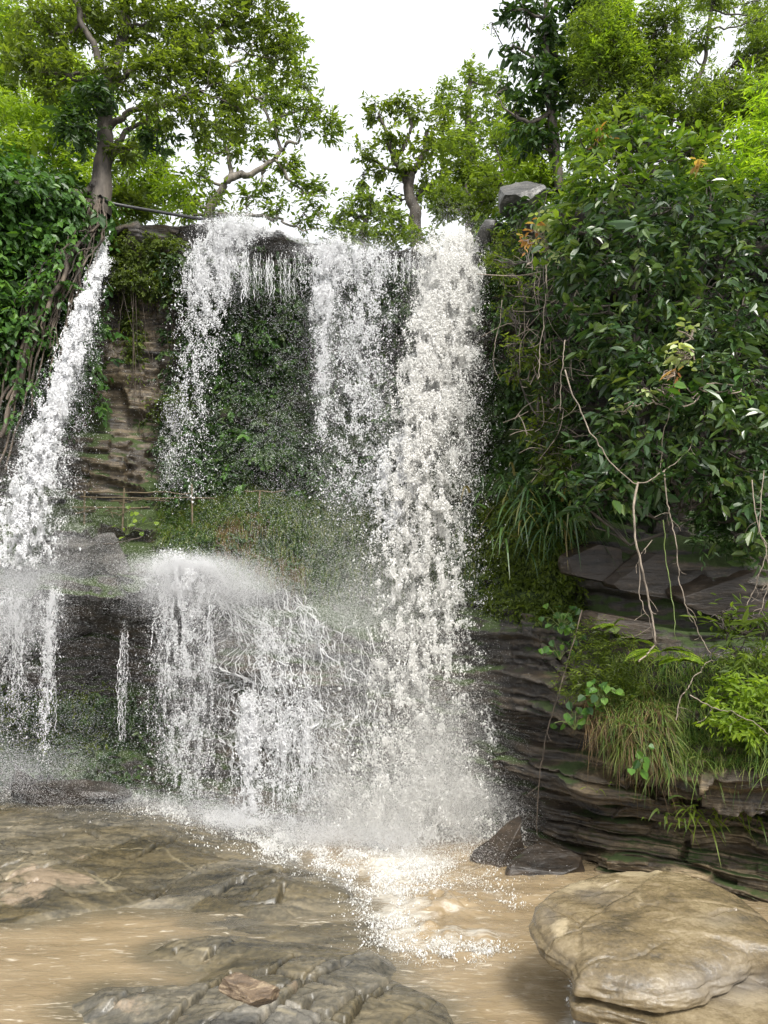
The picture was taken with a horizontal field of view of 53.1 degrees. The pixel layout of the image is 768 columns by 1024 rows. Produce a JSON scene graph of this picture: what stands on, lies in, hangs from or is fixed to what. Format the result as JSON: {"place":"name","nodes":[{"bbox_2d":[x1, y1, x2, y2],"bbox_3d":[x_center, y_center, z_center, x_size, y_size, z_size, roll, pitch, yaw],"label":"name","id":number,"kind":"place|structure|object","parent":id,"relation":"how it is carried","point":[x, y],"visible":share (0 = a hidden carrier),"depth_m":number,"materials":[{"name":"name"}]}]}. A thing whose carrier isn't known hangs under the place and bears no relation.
{"place":"outdoors","nodes":[
{"label":"outdoors","id":0,"kind":"place"},
{"bbox_2d":[0,791,453,1023],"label":"riverbed","id":1,"kind":"structure","parent":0,"point":[57,861],"depth_m":7.08,"materials":[{"name":"grey stone"}]},
{"bbox_2d":[11,770,37,798],"bbox_3d":[-4.888,3.694,10.472,0.360,0.386,0.337,5,-10,-28],"label":"rock","id":2,"kind":"object","parent":1,"relation":"on","point":[14,790],"visible":0.75,"depth_m":10.32,"materials":[{"name":"grey stone"}]},
{"bbox_2d":[21,779,132,805],"bbox_3d":[-4.173,3.821,10.496,1.497,0.326,0.676,0,-9,0],"label":"rock","id":3,"kind":"object","parent":1,"relation":"on","point":[79,794],"visible":0.88,"depth_m":10.27,"materials":[{"name":"grey stone"}]},
{"bbox_2d":[218,972,279,1007],"bbox_3d":[-0.789,2.836,4.570,0.310,0.184,0.255,-6,-11,34],"label":"stone","id":4,"kind":"object","parent":1,"relation":"on","point":[244,988],"visible":1,"depth_m":4.51,"materials":[{"name":"beige stone"}]},
{"bbox_2d":[361,841,387,850],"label":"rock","id":5,"kind":"object","parent":1,"relation":"on","point":[374,845],"visible":0.07,"depth_m":9.18,"materials":[{"name":"grey stone"}]},
{"bbox_2d":[207,165,552,856],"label":"waterfall","id":6,"kind":"structure","parent":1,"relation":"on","point":[449,302],"depth_m":10.70,"materials":[{"name":"white liquid"}]},
{"bbox_2d":[470,816,524,867],"bbox_3d":[1.327,4.029,8.540,0.641,1.200,0.618,2,-9,-12],"label":"rock","id":7,"kind":"object","parent":1,"relation":"on","point":[511,833],"visible":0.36,"depth_m":8.57,"materials":[{"name":"grey stone"}]},
{"bbox_2d":[505,842,584,875],"bbox_3d":[1.724,3.902,8.255,0.943,0.642,0.616,0,-9,0],"label":"rock","id":8,"kind":"object","parent":1,"relation":"on","point":[541,858],"visible":0.49,"depth_m":8.15,"materials":[{"name":"grey stone"}]},
{"bbox_2d":[528,870,767,1023],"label":"boulder","id":9,"kind":"object","parent":1,"relation":"on","point":[652,947],"visible":1,"depth_m":4.86,"materials":[{"name":"beige stone"}]},
{"bbox_2d":[0,181,767,901],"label":"cliff","id":10,"kind":"structure","parent":0,"point":[578,807],"depth_m":10.69,"materials":[{"name":"grey stone"}]},
{"bbox_2d":[0,193,94,430],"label":"ivy","id":11,"kind":"object","parent":10,"relation":"attached to","point":[49,269],"visible":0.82,"depth_m":11.97,"materials":[{"name":"green plant"}]},
{"bbox_2d":[0,197,106,469],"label":"aerial roots","id":12,"kind":"object","parent":10,"relation":"attached to","point":[66,272],"visible":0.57,"depth_m":12.09,"materials":[{"name":"brown plant"}]},
{"bbox_2d":[0,159,113,446],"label":"ivy","id":13,"kind":"object","parent":10,"relation":"attached to","point":[45,363],"visible":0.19,"depth_m":12.46,"materials":[{"name":"green plant"}]},
{"bbox_2d":[0,674,115,764],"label":"creeper","id":14,"kind":"object","parent":10,"relation":"attached to","point":[84,701],"visible":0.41,"depth_m":11.70,"materials":[{"name":"green plant"}]},
{"bbox_2d":[0,0,130,189],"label":"bamboo clump","id":15,"kind":"object","parent":10,"relation":"on","point":[27,115],"visible":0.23,"depth_m":17.14,"materials":[{"name":"green plant"}]},
{"bbox_2d":[0,139,134,427],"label":"ivy","id":16,"kind":"object","parent":10,"relation":"attached to","point":[13,226],"visible":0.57,"depth_m":12.30,"materials":[{"name":"green plant"}]},
{"bbox_2d":[41,535,105,574],"bbox_3d":[-4.561,0.630,11.460,0.903,0.621,0.609,-3,-10,21],"label":"rock block","id":17,"kind":"object","parent":10,"relation":"on","point":[93,545],"visible":0.8,"depth_m":11.20,"materials":[{"name":"grey stone"}]},
{"bbox_2d":[0,232,161,663],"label":"waterfall","id":18,"kind":"structure","parent":10,"relation":"on","point":[42,455],"depth_m":11.12,"materials":[{"name":"white liquid"}]},
{"bbox_2d":[0,686,185,797],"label":"creeper","id":19,"kind":"object","parent":10,"relation":"attached to","point":[131,719],"visible":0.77,"depth_m":11.55,"materials":[{"name":"green plant"}]},
{"bbox_2d":[92,532,129,576],"bbox_3d":[-4.127,0.664,11.544,0.370,0.675,0.565,-7,-12,38],"label":"rock block","id":20,"kind":"object","parent":10,"relation":"on","point":[111,549],"visible":0.72,"depth_m":11.44,"materials":[{"name":"grey stone"}]},
{"bbox_2d":[102,536,141,547],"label":"hanging stem","id":21,"kind":"object","parent":20,"relation":"on","point":[120,541],"visible":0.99,"depth_m":11.28,"materials":[{"name":"brown plant"}]},
{"bbox_2d":[75,495,169,517],"bbox_3d":[-4.157,-0.060,12.241,1.506,0.384,0.445,0,-9,0],"label":"stick pile","id":22,"kind":"object","parent":10,"relation":"on","point":[120,501],"visible":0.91,"depth_m":12.28,"materials":[{"name":"brown wood"}]},
{"bbox_2d":[112,179,161,226],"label":"shrub","id":23,"kind":"object","parent":10,"relation":"on","point":[132,198],"visible":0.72,"depth_m":13.73,"materials":[{"name":"green plant"}]},
{"bbox_2d":[82,93,206,224],"bbox_3d":[-5.123,-7.464,16.526,2.745,4.006,2.370,0,-9,0],"label":"bamboo clump","id":24,"kind":"object","parent":10,"relation":"on","point":[152,179],"visible":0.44,"depth_m":16.30,"materials":[{"name":"green plant"}]},
{"bbox_2d":[103,229,190,311],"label":"creeper","id":25,"kind":"object","parent":10,"relation":"attached to","point":[153,281],"visible":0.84,"depth_m":13.29,"materials":[{"name":"green plant"}]},
{"bbox_2d":[0,0,303,218],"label":"broadleaf tree","id":26,"kind":"object","parent":10,"relation":"on","point":[186,43],"visible":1,"depth_m":13.32,"materials":[{"name":"green plant"}]},
{"bbox_2d":[116,240,191,431],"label":"vine stems","id":27,"kind":"object","parent":10,"relation":"on","point":[135,305],"visible":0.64,"depth_m":13.42,"materials":[{"name":"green plant"}]},
{"bbox_2d":[112,290,196,428],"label":"creeper","id":28,"kind":"object","parent":10,"relation":"attached to","point":[128,357],"visible":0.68,"depth_m":13.45,"materials":[{"name":"green plant"}]},
{"bbox_2d":[99,194,221,221],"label":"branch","id":29,"kind":"object","parent":10,"relation":"on","point":[156,211],"visible":0.93,"depth_m":13.25,"materials":[{"name":"brown wood"}]},
{"bbox_2d":[152,571,220,607],"bbox_3d":[-2.854,1.081,11.074,1.080,0.611,0.814,-6,-11,32],"label":"rock","id":30,"kind":"object","parent":10,"relation":"on","point":[209,580],"visible":0.27,"depth_m":10.80,"materials":[{"name":"grey stone"}]},
{"bbox_2d":[72,484,378,530],"bbox_3d":[-2.512,-0.068,12.212,4.897,0.748,0.130,0,-9,0],"label":"bamboo fence","id":31,"kind":"object","parent":10,"relation":"on","point":[123,497],"visible":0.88,"depth_m":12.20,"materials":[{"name":"wood"}]},
{"bbox_2d":[170,12,353,241],"bbox_3d":[-2.807,-9.354,17.841,4.275,6.964,1.594,0,-9,0],"label":"gnarled tree","id":32,"kind":"object","parent":10,"relation":"on","point":[284,103],"visible":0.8,"depth_m":17.43,"materials":[{"name":"green plant"}]},
{"bbox_2d":[70,146,488,638],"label":"waterfall","id":33,"kind":"structure","parent":10,"relation":"on","point":[331,255],"depth_m":12.61,"materials":[{"name":"white liquid"}]},
{"bbox_2d":[152,314,414,507],"bbox_3d":[-1.576,-1.685,13.373,4.704,3.737,1.401,0,-9,0],"label":"creeper","id":34,"kind":"object","parent":10,"relation":"attached to","point":[242,435],"visible":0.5,"depth_m":13.12,"materials":[{"name":"green plant"}]},
{"bbox_2d":[140,236,437,514],"bbox_3d":[-1.540,-2.294,13.470,5.197,4.957,1.750,0,-9,0],"label":"creeper","id":35,"kind":"object","parent":10,"relation":"attached to","point":[256,334],"visible":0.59,"depth_m":13.29,"materials":[{"name":"green plant"}]},
{"bbox_2d":[148,473,448,556],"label":"grass","id":36,"kind":"structure","parent":10,"relation":"on","point":[220,507],"depth_m":12.34,"materials":[{"name":"green plant"}]},
{"bbox_2d":[111,506,158,538],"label":"leafy plant","id":37,"kind":"object","parent":36,"relation":"on","point":[135,520],"visible":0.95,"depth_m":11.79,"materials":[{"name":"green plant"}]},
{"bbox_2d":[155,507,485,615],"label":"hanging grass","id":38,"kind":"structure","parent":10,"relation":"on","point":[319,545],"depth_m":11.67,"materials":[{"name":"green plant"}]},
{"bbox_2d":[156,488,491,605],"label":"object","id":39,"kind":"object","parent":10,"relation":"on","point":[244,540],"visible":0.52,"depth_m":11.74,"materials":[{"name":"green plant"}]},
{"bbox_2d":[313,180,443,250],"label":"bush","id":40,"kind":"object","parent":10,"relation":"on","point":[402,230],"visible":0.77,"depth_m":17.97,"materials":[{"name":"green plant"}]},
{"bbox_2d":[0,140,767,245],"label":"undergrowth","id":41,"kind":"object","parent":10,"relation":"on","point":[35,154],"visible":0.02,"depth_m":12.70,"materials":[{"name":"green plant"}]},
{"bbox_2d":[346,88,457,250],"bbox_3d":[0.612,-9.539,21.693,3.515,5.148,1.867,0,-9,0],"label":"old tree","id":42,"kind":"object","parent":10,"relation":"on","point":[402,170],"visible":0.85,"depth_m":21.71,"materials":[{"name":"green plant"}]},
{"bbox_2d":[417,167,503,245],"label":"bush","id":43,"kind":"object","parent":10,"relation":"on","point":[487,196],"visible":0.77,"depth_m":16.44,"materials":[{"name":"green plant"}]},
{"bbox_2d":[424,48,525,233],"bbox_3d":[3.610,-14.171,29.021,4.145,7.794,2.790,0,-9,0],"label":"tree","id":44,"kind":"object","parent":10,"relation":"on","point":[470,122],"visible":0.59,"depth_m":29.36,"materials":[{"name":"green plant"}]},
{"bbox_2d":[475,219,498,244],"bbox_3d":[1.699,-4.609,12.623,0.330,0.396,0.591,1,-9,-6],"label":"boulder","id":45,"kind":"object","parent":10,"relation":"on","point":[483,234],"visible":0.84,"depth_m":12.43,"materials":[{"name":"grey stone"}]},
{"bbox_2d":[430,106,565,212],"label":"bush","id":46,"kind":"object","parent":10,"relation":"on","point":[469,167],"visible":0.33,"depth_m":18.84,"materials":[{"name":"green plant"}]},
{"bbox_2d":[476,222,524,306],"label":"bush","id":47,"kind":"object","parent":10,"relation":"on","point":[488,260],"visible":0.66,"depth_m":11.83,"materials":[{"name":"green plant"}]},
{"bbox_2d":[448,462,587,546],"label":"strap leaf plant","id":48,"kind":"object","parent":10,"relation":"on","point":[522,483],"visible":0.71,"depth_m":10.22,"materials":[{"name":"green plant"}]},
{"bbox_2d":[498,181,546,217],"bbox_3d":[2.260,-5.046,12.604,0.821,0.811,0.848,0,-9,0],"label":"boulder","id":49,"kind":"object","parent":10,"relation":"on","point":[513,193],"visible":0.67,"depth_m":12.36,"materials":[{"name":"grey stone"}]},
{"bbox_2d":[469,492,593,628],"bbox_3d":[1.976,0.635,10.450,2.161,2.092,1.210,-7,-11,37],"label":"creeper","id":50,"kind":"object","parent":10,"relation":"attached to","point":[523,604],"visible":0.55,"depth_m":10.34,"materials":[{"name":"green plant"}]},
{"bbox_2d":[483,500,579,580],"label":"strap leaf plant","id":51,"kind":"object","parent":10,"relation":"on","point":[539,535],"visible":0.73,"depth_m":9.77,"materials":[{"name":"green plant"}]},
{"bbox_2d":[482,237,594,499],"bbox_3d":[2.074,-2.104,10.455,1.394,3.968,1.472,0,-9,0],"label":"bush","id":52,"kind":"object","parent":10,"relation":"on","point":[528,363],"visible":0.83,"depth_m":10.21,"materials":[{"name":"green plant"}]},
{"bbox_2d":[493,301,503,379],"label":"hanging stem","id":53,"kind":"object","parent":52,"relation":"hanging from","point":[495,341],"visible":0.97,"depth_m":10.96,"materials":[{"name":"brown plant"}]},
{"bbox_2d":[482,0,605,192],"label":"tree","id":54,"kind":"object","parent":10,"relation":"on","point":[545,58],"visible":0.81,"depth_m":15.44,"materials":[{"name":"green plant"}]},
{"bbox_2d":[477,239,611,482],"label":"dry twigs","id":55,"kind":"object","parent":10,"relation":"on","point":[536,374],"visible":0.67,"depth_m":10.17,"materials":[{"name":"brown plant"}]},
{"bbox_2d":[490,102,604,205],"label":"bush","id":56,"kind":"object","parent":10,"relation":"on","point":[529,172],"visible":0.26,"depth_m":15.44,"materials":[{"name":"green plant"}]},
{"bbox_2d":[486,472,614,571],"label":"strap leaf plant","id":57,"kind":"object","parent":10,"relation":"on","point":[536,509],"visible":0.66,"depth_m":9.81,"materials":[{"name":"green plant"}]},
{"bbox_2d":[526,610,582,835],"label":"hanging stem","id":58,"kind":"object","parent":10,"relation":"hanging from","point":[551,718],"visible":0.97,"depth_m":8.61,"materials":[{"name":"brown plant"}]},
{"bbox_2d":[538,639,577,659],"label":"leafy plant","id":59,"kind":"object","parent":10,"relation":"on","point":[547,650],"visible":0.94,"depth_m":9.13,"materials":[{"name":"green plant"}]},
{"bbox_2d":[550,701,589,729],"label":"leafy plant","id":60,"kind":"object","parent":10,"relation":"on","point":[581,722],"visible":0.98,"depth_m":8.26,"materials":[{"name":"green plant"}]},
{"bbox_2d":[516,479,646,573],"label":"strap leaf plant","id":61,"kind":"object","parent":10,"relation":"on","point":[568,526],"visible":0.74,"depth_m":9.45,"materials":[{"name":"green plant"}]},
{"bbox_2d":[558,543,622,581],"bbox_3d":[2.519,0.641,9.494,0.756,0.524,0.530,0,-9,0],"label":"rock slab","id":62,"kind":"object","parent":10,"relation":"on","point":[596,562],"visible":0.85,"depth_m":9.28,"materials":[{"name":"grey stone"}]},
{"bbox_2d":[578,678,624,714],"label":"leafy plant","id":63,"kind":"object","parent":10,"relation":"on","point":[595,699],"visible":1,"depth_m":8.12,"materials":[{"name":"green plant"}]},
{"bbox_2d":[550,616,658,715],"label":"bush","id":64,"kind":"object","parent":10,"relation":"on","point":[590,670],"visible":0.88,"depth_m":8.49,"materials":[{"name":"green plant"}]},
{"bbox_2d":[591,618,627,633],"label":"fern","id":65,"kind":"object","parent":64,"relation":"on","point":[611,627],"visible":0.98,"depth_m":8.58,"materials":[{"name":"green plant"}]},
{"bbox_2d":[468,162,767,539],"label":"creeper","id":66,"kind":"object","parent":10,"relation":"attached to","point":[508,409],"visible":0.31,"depth_m":10.93,"materials":[{"name":"green plant"}]},
{"bbox_2d":[579,610,657,639],"bbox_3d":[2.730,1.332,9.060,0.813,0.352,0.496,0,-9,0],"label":"rock slab","id":67,"kind":"object","parent":10,"relation":"on","point":[635,627],"visible":0.78,"depth_m":8.86,"materials":[{"name":"grey stone"}]},
{"bbox_2d":[538,603,586,640],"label":"leafy plant","id":68,"kind":"object","parent":67,"relation":"on","point":[560,629],"visible":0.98,"depth_m":9.23,"materials":[{"name":"green plant"}]},
{"bbox_2d":[568,686,690,814],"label":"dead grass","id":69,"kind":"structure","parent":10,"relation":"on","point":[616,739],"depth_m":7.92,"materials":[{"name":"green plant"}]},
{"bbox_2d":[621,540,655,645],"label":"hanging stem","id":70,"kind":"object","parent":10,"relation":"hanging from","point":[639,595],"visible":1,"depth_m":7.89,"materials":[{"name":"brown plant"}]},
{"bbox_2d":[601,551,676,598],"bbox_3d":[3.165,0.780,9.339,1.053,0.656,0.594,-1,-9,9],"label":"rock slab","id":71,"kind":"object","parent":10,"relation":"on","point":[628,578],"visible":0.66,"depth_m":9.07,"materials":[{"name":"grey stone"}]},
{"bbox_2d":[627,743,654,779],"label":"leafy plant","id":72,"kind":"object","parent":10,"relation":"on","point":[641,757],"visible":1,"depth_m":7.54,"materials":[{"name":"green plant"}]},
{"bbox_2d":[531,105,767,576],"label":"shrub","id":73,"kind":"object","parent":10,"relation":"on","point":[682,232],"visible":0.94,"depth_m":8.84,"materials":[{"name":"green plant"}]},
{"bbox_2d":[529,265,547,378],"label":"hanging stem","id":74,"kind":"object","parent":73,"relation":"hanging from","point":[543,322],"visible":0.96,"depth_m":9.52,"materials":[{"name":"brown plant"}]},
{"bbox_2d":[553,340,583,408],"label":"hanging stem","id":75,"kind":"object","parent":73,"relation":"hanging from","point":[563,375],"visible":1,"depth_m":8.85,"materials":[{"name":"brown plant"}]},
{"bbox_2d":[516,121,707,298],"bbox_3d":[2.797,-3.877,9.649,2.372,1.967,0.610,-5,-10,28],"label":"vine","id":76,"kind":"object","parent":73,"relation":"attached to","point":[539,227],"visible":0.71,"depth_m":9.93,"materials":[{"name":"green plant"}]},
{"bbox_2d":[564,370,694,483],"bbox_3d":[2.642,-0.955,8.354,1.417,1.372,0.225,-1,-9,9],"label":"hanging stem","id":77,"kind":"object","parent":73,"relation":"hanging from","point":[601,447],"visible":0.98,"depth_m":8.26,"materials":[{"name":"brown plant"}]},
{"bbox_2d":[632,482,657,661],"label":"hanging stem","id":78,"kind":"object","parent":77,"relation":"hanging from","point":[636,545],"visible":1,"depth_m":7.94,"materials":[{"name":"brown plant"}]},
{"bbox_2d":[655,470,710,655],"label":"hanging stem","id":79,"kind":"object","parent":77,"relation":"hanging from","point":[677,557],"visible":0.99,"depth_m":7.99,"materials":[{"name":"brown plant"}]},
{"bbox_2d":[608,317,753,467],"bbox_3d":[3.270,-1.296,8.345,1.530,1.671,0.811,2,-9,-10],"label":"vine","id":80,"kind":"object","parent":73,"relation":"attached to","point":[671,373],"visible":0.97,"depth_m":8.28,"materials":[{"name":"green plant"}]},
{"bbox_2d":[753,470,767,620],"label":"hanging stem","id":81,"kind":"object","parent":73,"relation":"hanging from","point":[762,539],"visible":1,"depth_m":7.91,"materials":[{"name":"brown plant"}]},
{"bbox_2d":[554,0,767,173],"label":"tree","id":82,"kind":"object","parent":10,"relation":"on","point":[612,49],"visible":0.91,"depth_m":14.66,"materials":[{"name":"green plant"}]},
{"bbox_2d":[560,66,767,184],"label":"bush","id":83,"kind":"object","parent":10,"relation":"on","point":[652,103],"visible":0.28,"depth_m":14.32,"materials":[{"name":"green plant"}]},
{"bbox_2d":[624,639,705,661],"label":"fern","id":84,"kind":"object","parent":10,"relation":"on","point":[643,652],"visible":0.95,"depth_m":8.01,"materials":[{"name":"green plant"}]},
{"bbox_2d":[662,520,675,637],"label":"hanging stem","id":85,"kind":"object","parent":10,"relation":"hanging from","point":[668,574],"visible":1,"depth_m":8.30,"materials":[{"name":"plant"}]},
{"bbox_2d":[583,643,767,816],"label":"grass","id":86,"kind":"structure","parent":10,"relation":"on","point":[712,743],"depth_m":7.90,"materials":[{"name":"green plant"}]},
{"bbox_2d":[675,660,714,719],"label":"hanging stem","id":87,"kind":"object","parent":86,"relation":"on","point":[677,715],"visible":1,"depth_m":7.70,"materials":[{"name":"brown plant"}]},
{"bbox_2d":[651,656,706,667],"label":"fern","id":88,"kind":"object","parent":10,"relation":"on","point":[690,659],"visible":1,"depth_m":7.86,"materials":[{"name":"green plant"}]},
{"bbox_2d":[642,795,767,864],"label":"plant","id":89,"kind":"object","parent":10,"relation":"on","point":[679,819],"visible":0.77,"depth_m":7.50,"materials":[{"name":"green plant"}]},
{"bbox_2d":[665,568,767,623],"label":"rock slab","id":90,"kind":"object","parent":10,"relation":"on","point":[698,591],"visible":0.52,"depth_m":8.63,"materials":[{"name":"grey stone"}]},
{"bbox_2d":[664,487,767,570],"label":"bush","id":91,"kind":"object","parent":90,"relation":"on","point":[718,530],"visible":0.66,"depth_m":8.62,"materials":[{"name":"green plant"}]},
{"bbox_2d":[679,584,767,657],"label":"shrub","id":92,"kind":"object","parent":10,"relation":"on","point":[726,622],"visible":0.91,"depth_m":7.87,"materials":[{"name":"green plant"}]},
{"bbox_2d":[691,635,767,756],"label":"bush","id":93,"kind":"object","parent":10,"relation":"on","point":[739,704],"visible":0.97,"depth_m":7.42,"materials":[{"name":"green plant"}]},
{"bbox_2d":[690,695,767,733],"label":"hanging stem","id":94,"kind":"object","parent":93,"relation":"attached to","point":[724,710],"visible":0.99,"depth_m":7.26,"materials":[{"name":"brown plant"}]},
{"bbox_2d":[702,55,767,193],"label":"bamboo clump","id":95,"kind":"object","parent":10,"relation":"on","point":[743,143],"visible":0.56,"depth_m":11.12,"materials":[{"name":"green plant"}]},
{"bbox_2d":[742,480,767,603],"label":"hanging stem","id":96,"kind":"object","parent":10,"relation":"hanging from","point":[763,539],"visible":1,"depth_m":7.84,"materials":[{"name":"brown plant"}]},
{"bbox_2d":[0,824,767,1023],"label":"river water","id":97,"kind":"structure","parent":0,"point":[52,971],"depth_m":6.27,"materials":[{"name":"brown liquid"}]},
{"bbox_2d":[0,529,192,806],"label":"cascade","id":98,"kind":"object","parent":97,"relation":"on","point":[49,632],"visible":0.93,"depth_m":10.47,"materials":[{"name":"white liquid"}]},
{"bbox_2d":[10,428,323,821],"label":"cascade","id":99,"kind":"object","parent":97,"relation":"on","point":[187,566],"visible":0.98,"depth_m":10.40,"materials":[{"name":"white liquid"}]},
{"bbox_2d":[94,510,446,835],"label":"cascade","id":100,"kind":"object","parent":97,"relation":"on","point":[248,757],"visible":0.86,"depth_m":10.31,"materials":[{"name":"white liquid"}]},
{"bbox_2d":[0,777,592,1023],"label":"rapids","id":101,"kind":"structure","parent":97,"relation":"on","point":[267,845],"depth_m":8.64,"materials":[{"name":"white liquid"}]},
{"bbox_2d":[2,0,766,250],"label":"sky","id":102,"kind":"structure","parent":0,"point":[375,47],"materials":[{"name":"white"}]}
]}

